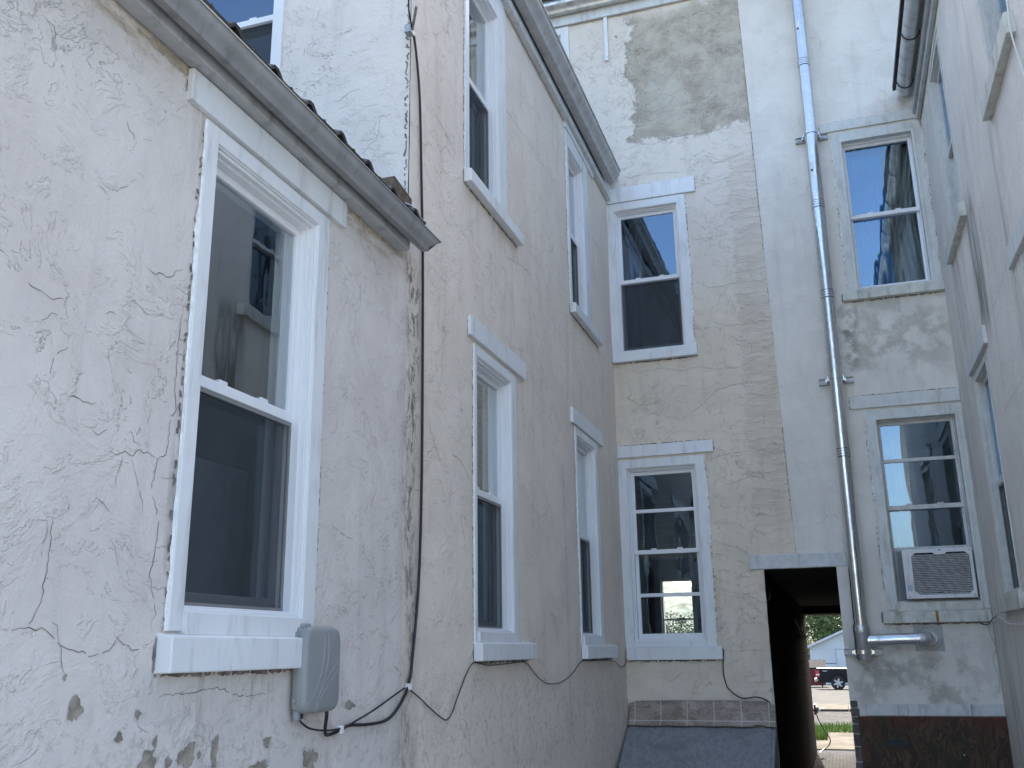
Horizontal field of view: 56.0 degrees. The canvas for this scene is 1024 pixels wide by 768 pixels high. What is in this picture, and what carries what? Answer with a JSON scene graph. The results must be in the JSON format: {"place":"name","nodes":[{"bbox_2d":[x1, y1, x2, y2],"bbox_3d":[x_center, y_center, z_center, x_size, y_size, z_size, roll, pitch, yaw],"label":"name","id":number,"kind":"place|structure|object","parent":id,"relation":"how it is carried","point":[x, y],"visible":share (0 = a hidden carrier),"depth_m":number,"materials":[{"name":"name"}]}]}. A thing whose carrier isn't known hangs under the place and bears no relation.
{"place":"outdoors","nodes":[
{"label":"outdoors","id":0,"kind":"place"},
{"bbox_2d":[663,581,690,586],"label":"sky","id":1,"kind":"structure","parent":0,"point":[687,583],"materials":[{"name":"white"}]},
{"bbox_2d":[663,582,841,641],"bbox_3d":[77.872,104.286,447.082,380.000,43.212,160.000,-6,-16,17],"label":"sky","id":2,"kind":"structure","parent":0,"point":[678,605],"depth_m":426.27,"materials":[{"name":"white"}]},
{"bbox_2d":[807,630,847,683],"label":"shed","id":3,"kind":"structure","parent":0,"point":[829,649],"depth_m":71.61,"materials":[{"name":"white metal"}]},
{"bbox_2d":[835,648,847,683],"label":"door","id":4,"kind":"structure","parent":3,"relation":"in","point":[840,658],"depth_m":71.22,"materials":[{"name":"white metal"}]},
{"bbox_2d":[811,685,849,707],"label":"parking lot","id":5,"kind":"structure","parent":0,"point":[827,694],"depth_m":42.27,"materials":[{"name":"concrete"}]},
{"bbox_2d":[809,659,825,686],"bbox_3d":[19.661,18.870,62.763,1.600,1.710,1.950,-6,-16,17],"label":"car","id":6,"kind":"object","parent":5,"relation":"on","point":[814,665],"visible":0.41,"depth_m":62.03,"materials":[{"name":"red paint"}]},
{"bbox_2d":[815,667,847,689],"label":"pickup truck","id":7,"kind":"object","parent":5,"relation":"on","point":[837,678],"visible":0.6,"depth_m":55.71,"materials":[{"name":"black paint"}]},
{"bbox_2d":[813,704,850,711],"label":"sidewalk","id":8,"kind":"structure","parent":0,"point":[833,707],"depth_m":26.19,"materials":[{"name":"beige concrete"}]},
{"bbox_2d":[813,711,851,725],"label":"road","id":9,"kind":"structure","parent":0,"point":[832,716],"depth_m":23.21,"materials":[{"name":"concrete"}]},
{"bbox_2d":[815,720,852,739],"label":"grass","id":10,"kind":"structure","parent":0,"point":[821,734],"depth_m":19.21,"materials":[{"name":"green plant"}]},
{"bbox_2d":[813,750,855,767],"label":"path","id":11,"kind":"structure","parent":0,"point":[835,758],"depth_m":14.48,"materials":[{"name":"grey concrete"}]},
{"bbox_2d":[816,732,854,748],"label":"pavement","id":12,"kind":"structure","parent":0,"point":[842,740],"depth_m":16.90,"materials":[{"name":"beige concrete"}]},
{"bbox_2d":[817,684,854,750],"bbox_3d":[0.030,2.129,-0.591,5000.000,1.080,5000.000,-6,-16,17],"label":"ground","id":13,"kind":"structure","parent":0,"point":[838,732],"depth_m":16.20,"materials":[{"name":"grey concrete"}]},
{"bbox_2d":[665,610,693,632],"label":"broadleaf tree","id":14,"kind":"object","parent":13,"relation":"on","point":[679,622],"visible":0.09,"depth_m":100.72,"materials":[{"name":"green plant"}]},
{"bbox_2d":[667,622,693,632],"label":"broadleaf tree","id":15,"kind":"object","parent":13,"relation":"on","point":[688,630],"visible":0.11,"depth_m":94.90,"materials":[{"name":"green plant"}]},
{"bbox_2d":[673,611,693,632],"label":"broadleaf tree","id":16,"kind":"object","parent":13,"relation":"on","point":[686,623],"visible":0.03,"depth_m":108.15,"materials":[{"name":"green plant"}]},
{"bbox_2d":[542,0,846,767],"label":"row house","id":17,"kind":"structure","parent":13,"relation":"on","point":[704,503],"depth_m":8.65,"materials":[{"name":"paint"}]},
{"bbox_2d":[555,26,569,60],"bbox_3d":[0.214,-2.866,9.746,0.825,1.433,0.182,-6,-16,17],"label":"window","id":18,"kind":"structure","parent":17,"relation":"in","point":[563,33],"depth_m":9.71,"materials":[{"name":"white paint"}]},
{"bbox_2d":[621,224,642,280],"bbox_3d":[1.150,-0.811,9.105,0.223,1.500,0.042,-6,-16,17],"label":"curtain","id":19,"kind":"object","parent":17,"relation":"hanging from","point":[632,248],"visible":0.3,"depth_m":9.23,"materials":[{"name":"grey fabric"}]},
{"bbox_2d":[606,176,697,364],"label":"window","id":20,"kind":"structure","parent":17,"relation":"in","point":[655,309],"depth_m":8.84,"materials":[{"name":"white paint"}]},
{"bbox_2d":[661,580,693,633],"bbox_3d":[2.891,4.128,16.618,0.680,1.590,0.120,-6,-16,17],"label":"street window","id":21,"kind":"structure","parent":17,"relation":"in","point":[662,586],"depth_m":16.70,"materials":[{"name":"paint"}]},
{"bbox_2d":[617,439,771,663],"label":"window","id":22,"kind":"structure","parent":17,"relation":"in","point":[665,530],"depth_m":8.32,"materials":[{"name":"white paint"}]},
{"bbox_2d":[722,648,770,703],"bbox_3d":[1.860,2.345,7.651,0.412,0.514,0.028,-6,-16,17],"label":"cable","id":23,"kind":"object","parent":17,"relation":"attached to","point":[729,689],"visible":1,"depth_m":7.68,"materials":[{"name":"black rubber"}]},
{"bbox_2d":[794,619,808,637],"bbox_3d":[4.079,3.455,13.489,0.037,0.197,4.604,-6,-16,17],"label":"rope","id":24,"kind":"object","parent":17,"relation":"attached to","point":[800,631],"visible":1,"depth_m":12.50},
{"bbox_2d":[813,704,819,714],"bbox_3d":[4.899,5.224,15.456,0.098,0.160,0.100,-6,-16,17],"label":"outdoor socket","id":25,"kind":"object","parent":17,"relation":"attached to","point":[816,709],"visible":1,"depth_m":15.42,"materials":[{"name":"plastic"}]},
{"bbox_2d":[816,713,830,752],"bbox_3d":[4.989,5.589,15.439,0.263,0.601,0.079,6,-17,-22],"label":"thin wire","id":26,"kind":"object","parent":25,"relation":"attached to","point":[825,732],"visible":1,"depth_m":15.43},
{"bbox_2d":[805,617,814,653],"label":"broadleaf tree","id":27,"kind":"object","parent":13,"relation":"on","point":[808,628],"visible":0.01,"depth_m":95.03,"materials":[{"name":"green plant"}]},
{"bbox_2d":[807,639,816,659],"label":"shrub tree","id":28,"kind":"object","parent":13,"relation":"on","point":[811,642],"visible":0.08,"depth_m":77.51,"materials":[{"name":"green plant"}]},
{"bbox_2d":[805,615,842,659],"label":"broadleaf tree","id":29,"kind":"object","parent":13,"relation":"on","point":[824,626],"visible":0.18,"depth_m":87.53,"materials":[{"name":"green plant"}]},
{"bbox_2d":[737,0,1005,767],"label":"row house","id":30,"kind":"structure","parent":13,"relation":"on","point":[896,353],"depth_m":8.09,"materials":[{"name":"grey paint"}]},
{"bbox_2d":[791,0,944,659],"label":"downspout","id":31,"kind":"object","parent":30,"relation":"attached to","point":[922,637],"visible":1,"depth_m":7.84,"materials":[{"name":"metal"}]},
{"bbox_2d":[845,147,895,286],"bbox_3d":[3.128,-1.381,8.464,0.348,1.500,0.026,-6,-16,17],"label":"curtain","id":32,"kind":"object","parent":30,"relation":"hanging from","point":[872,240],"visible":0.64,"depth_m":8.48,"materials":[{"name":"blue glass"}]},
{"bbox_2d":[818,109,944,302],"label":"window","id":33,"kind":"structure","parent":30,"relation":"in","point":[910,133],"depth_m":8.31,"materials":[{"name":"paint"}]},
{"bbox_2d":[880,426,918,547],"bbox_3d":[3.171,1.069,7.889,0.243,1.470,0.052,-6,-16,17],"label":"curtain","id":34,"kind":"object","parent":30,"relation":"hanging from","point":[899,489],"visible":0.47,"depth_m":7.94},
{"bbox_2d":[878,144,924,282],"bbox_3d":[3.432,-1.401,8.409,0.302,1.500,0.062,-6,-16,17],"label":"curtain","id":35,"kind":"object","parent":30,"relation":"hanging from","point":[907,258],"visible":0.81,"depth_m":8.44,"materials":[{"name":"grey fabric"}]},
{"bbox_2d":[849,387,991,624],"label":"window","id":36,"kind":"structure","parent":30,"relation":"in","point":[943,506],"depth_m":7.74,"materials":[{"name":"paint"}]},
{"bbox_2d":[858,704,1012,767],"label":"boarded hatch","id":37,"kind":"object","parent":30,"relation":"attached to","point":[890,737],"visible":1,"depth_m":7.13,"materials":[{"name":"brown wood"}]},
{"bbox_2d":[894,547,977,599],"bbox_3d":[3.320,1.507,7.591,0.546,0.382,0.476,-6,-16,17],"label":"air conditioner","id":38,"kind":"object","parent":30,"relation":"attached to","point":[936,573],"visible":0.99,"depth_m":7.38,"materials":[{"name":"white plastic"}]},
{"label":"yard","id":39,"kind":"structure","parent":0,"visible":0},
{"bbox_2d":[0,0,441,767],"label":"house wing","id":40,"kind":"structure","parent":39,"relation":"on","point":[212,224],"depth_m":2.76,"materials":[{"name":"white paint"}]},
{"bbox_2d":[152,68,346,676],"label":"window","id":41,"kind":"structure","parent":40,"relation":"in","point":[242,546],"depth_m":3.21,"materials":[{"name":"white paint"}]},
{"bbox_2d":[292,623,339,721],"bbox_3d":[-0.649,0.959,3.213,0.063,0.308,0.240,-6,-16,17],"label":"utility box","id":42,"kind":"object","parent":40,"relation":"attached to","point":[315,687],"visible":1,"depth_m":3.16,"materials":[{"name":"grey plastic"}]},
{"bbox_2d":[336,725,343,733],"bbox_3d":[-0.603,1.212,3.376,0.022,0.026,0.022,-6,-16,17],"label":"cable clip","id":43,"kind":"object","parent":40,"relation":"attached to","point":[341,729],"visible":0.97,"depth_m":3.37,"materials":[{"name":"white paint"}]},
{"bbox_2d":[299,687,404,730],"bbox_3d":[-0.562,1.180,3.492,0.011,0.122,0.838,-6,-16,17],"label":"cable","id":44,"kind":"object","parent":40,"relation":"attached to","point":[349,724],"visible":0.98,"depth_m":3.47,"materials":[{"name":"black rubber"}]},
{"bbox_2d":[323,36,423,736],"bbox_3d":[-0.527,-0.238,4.036,0.045,3.178,0.858,-6,-16,17],"label":"cable","id":45,"kind":"object","parent":40,"relation":"attached to","point":[325,733],"visible":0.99,"depth_m":4.29,"materials":[{"name":"black rubber"}]},
{"bbox_2d":[207,0,628,767],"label":"house wing","id":46,"kind":"structure","parent":39,"relation":"on","point":[521,556],"depth_m":5.53,"materials":[{"name":"beige paint"}]},
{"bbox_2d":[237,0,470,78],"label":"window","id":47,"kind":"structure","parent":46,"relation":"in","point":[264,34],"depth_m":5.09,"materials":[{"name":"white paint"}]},
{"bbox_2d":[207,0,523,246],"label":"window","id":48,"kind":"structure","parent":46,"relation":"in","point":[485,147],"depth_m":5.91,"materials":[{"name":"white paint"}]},
{"bbox_2d":[405,683,411,689],"bbox_3d":[-0.423,1.238,3.937,0.022,0.026,0.022,-6,-16,17],"label":"cable clip","id":49,"kind":"object","parent":46,"relation":"attached to","point":[409,685],"visible":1,"depth_m":3.93,"materials":[{"name":"white paint"}]},
{"bbox_2d":[404,5,417,36],"bbox_3d":[-0.484,-1.730,4.591,0.052,0.052,0.186,2,-16,-10],"label":"cable anchor","id":50,"kind":"object","parent":46,"relation":"attached to","point":[409,31],"visible":1,"depth_m":4.63,"materials":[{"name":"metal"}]},
{"bbox_2d":[408,0,411,27],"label":"overhead wire","id":51,"kind":"object","parent":50,"relation":"attached to","point":[409,14],"visible":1,"depth_m":4.53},
{"bbox_2d":[467,314,536,663],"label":"window","id":52,"kind":"structure","parent":46,"relation":"in","point":[496,635],"depth_m":5.37,"materials":[{"name":"white paint"}]},
{"bbox_2d":[410,658,626,720],"bbox_3d":[0.264,1.821,5.939,0.006,0.246,4.370,-6,-16,17],"label":"thin wire","id":53,"kind":"object","parent":46,"relation":"attached to","point":[502,664],"visible":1,"depth_m":4.90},
{"bbox_2d":[563,120,603,346],"bbox_3d":[0.511,-1.204,7.938,0.220,1.650,0.954,-6,-16,17],"label":"window","id":54,"kind":"structure","parent":46,"relation":"in","point":[577,167],"depth_m":7.93,"materials":[{"name":"white paint"}]},
{"bbox_2d":[570,407,617,660],"bbox_3d":[0.543,1.158,7.276,0.220,1.799,1.072,-6,-16,17],"label":"window","id":55,"kind":"structure","parent":46,"relation":"in","point":[592,632],"depth_m":7.30,"materials":[{"name":"white paint"}]},
{"bbox_2d":[618,700,779,767],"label":"cellar bulkhead","id":56,"kind":"object","parent":39,"relation":"on","point":[653,741],"visible":1,"depth_m":7.48,"materials":[{"name":"stone"}]},
{"bbox_2d":[892,0,1023,767],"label":"house wing","id":57,"kind":"structure","parent":39,"relation":"on","point":[958,75],"depth_m":6.33,"materials":[{"name":"beige paint"}]},
{"bbox_2d":[929,32,966,264],"bbox_3d":[3.283,-1.771,7.130,0.228,1.523,0.920,-6,-16,17],"label":"window","id":58,"kind":"structure","parent":57,"relation":"in","point":[956,207],"depth_m":7.30,"materials":[{"name":"paint"}]},
{"bbox_2d":[987,621,999,689],"bbox_3d":[3.584,2.023,7.152,0.046,0.526,0.009,-6,-16,17],"label":"thin wire","id":59,"kind":"object","parent":57,"relation":"attached to","point":[993,656],"visible":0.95,"depth_m":7.16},
{"bbox_2d":[966,325,1023,612],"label":"window","id":60,"kind":"structure","parent":57,"relation":"in","point":[1013,600],"depth_m":6.56,"materials":[{"name":"paint"}]},
{"bbox_2d":[977,0,1015,121],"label":"window","id":61,"kind":"structure","parent":57,"relation":"in","point":[998,41],"depth_m":5.22,"materials":[{"name":"paint"}]},
{"bbox_2d":[980,616,1023,626],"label":"thin wire","id":62,"kind":"object","parent":57,"relation":"attached to","point":[1003,620],"visible":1,"depth_m":6.67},
{"bbox_2d":[1005,207,1023,269],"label":"window","id":63,"kind":"structure","parent":57,"relation":"in","point":[1014,248],"depth_m":5.02,"materials":[{"name":"paint"}]},
{"bbox_2d":[1006,0,1023,76],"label":"cable","id":64,"kind":"object","parent":57,"relation":"attached to","point":[1013,38],"visible":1,"depth_m":4.62,"materials":[{"name":"white plastic"}]}
]}

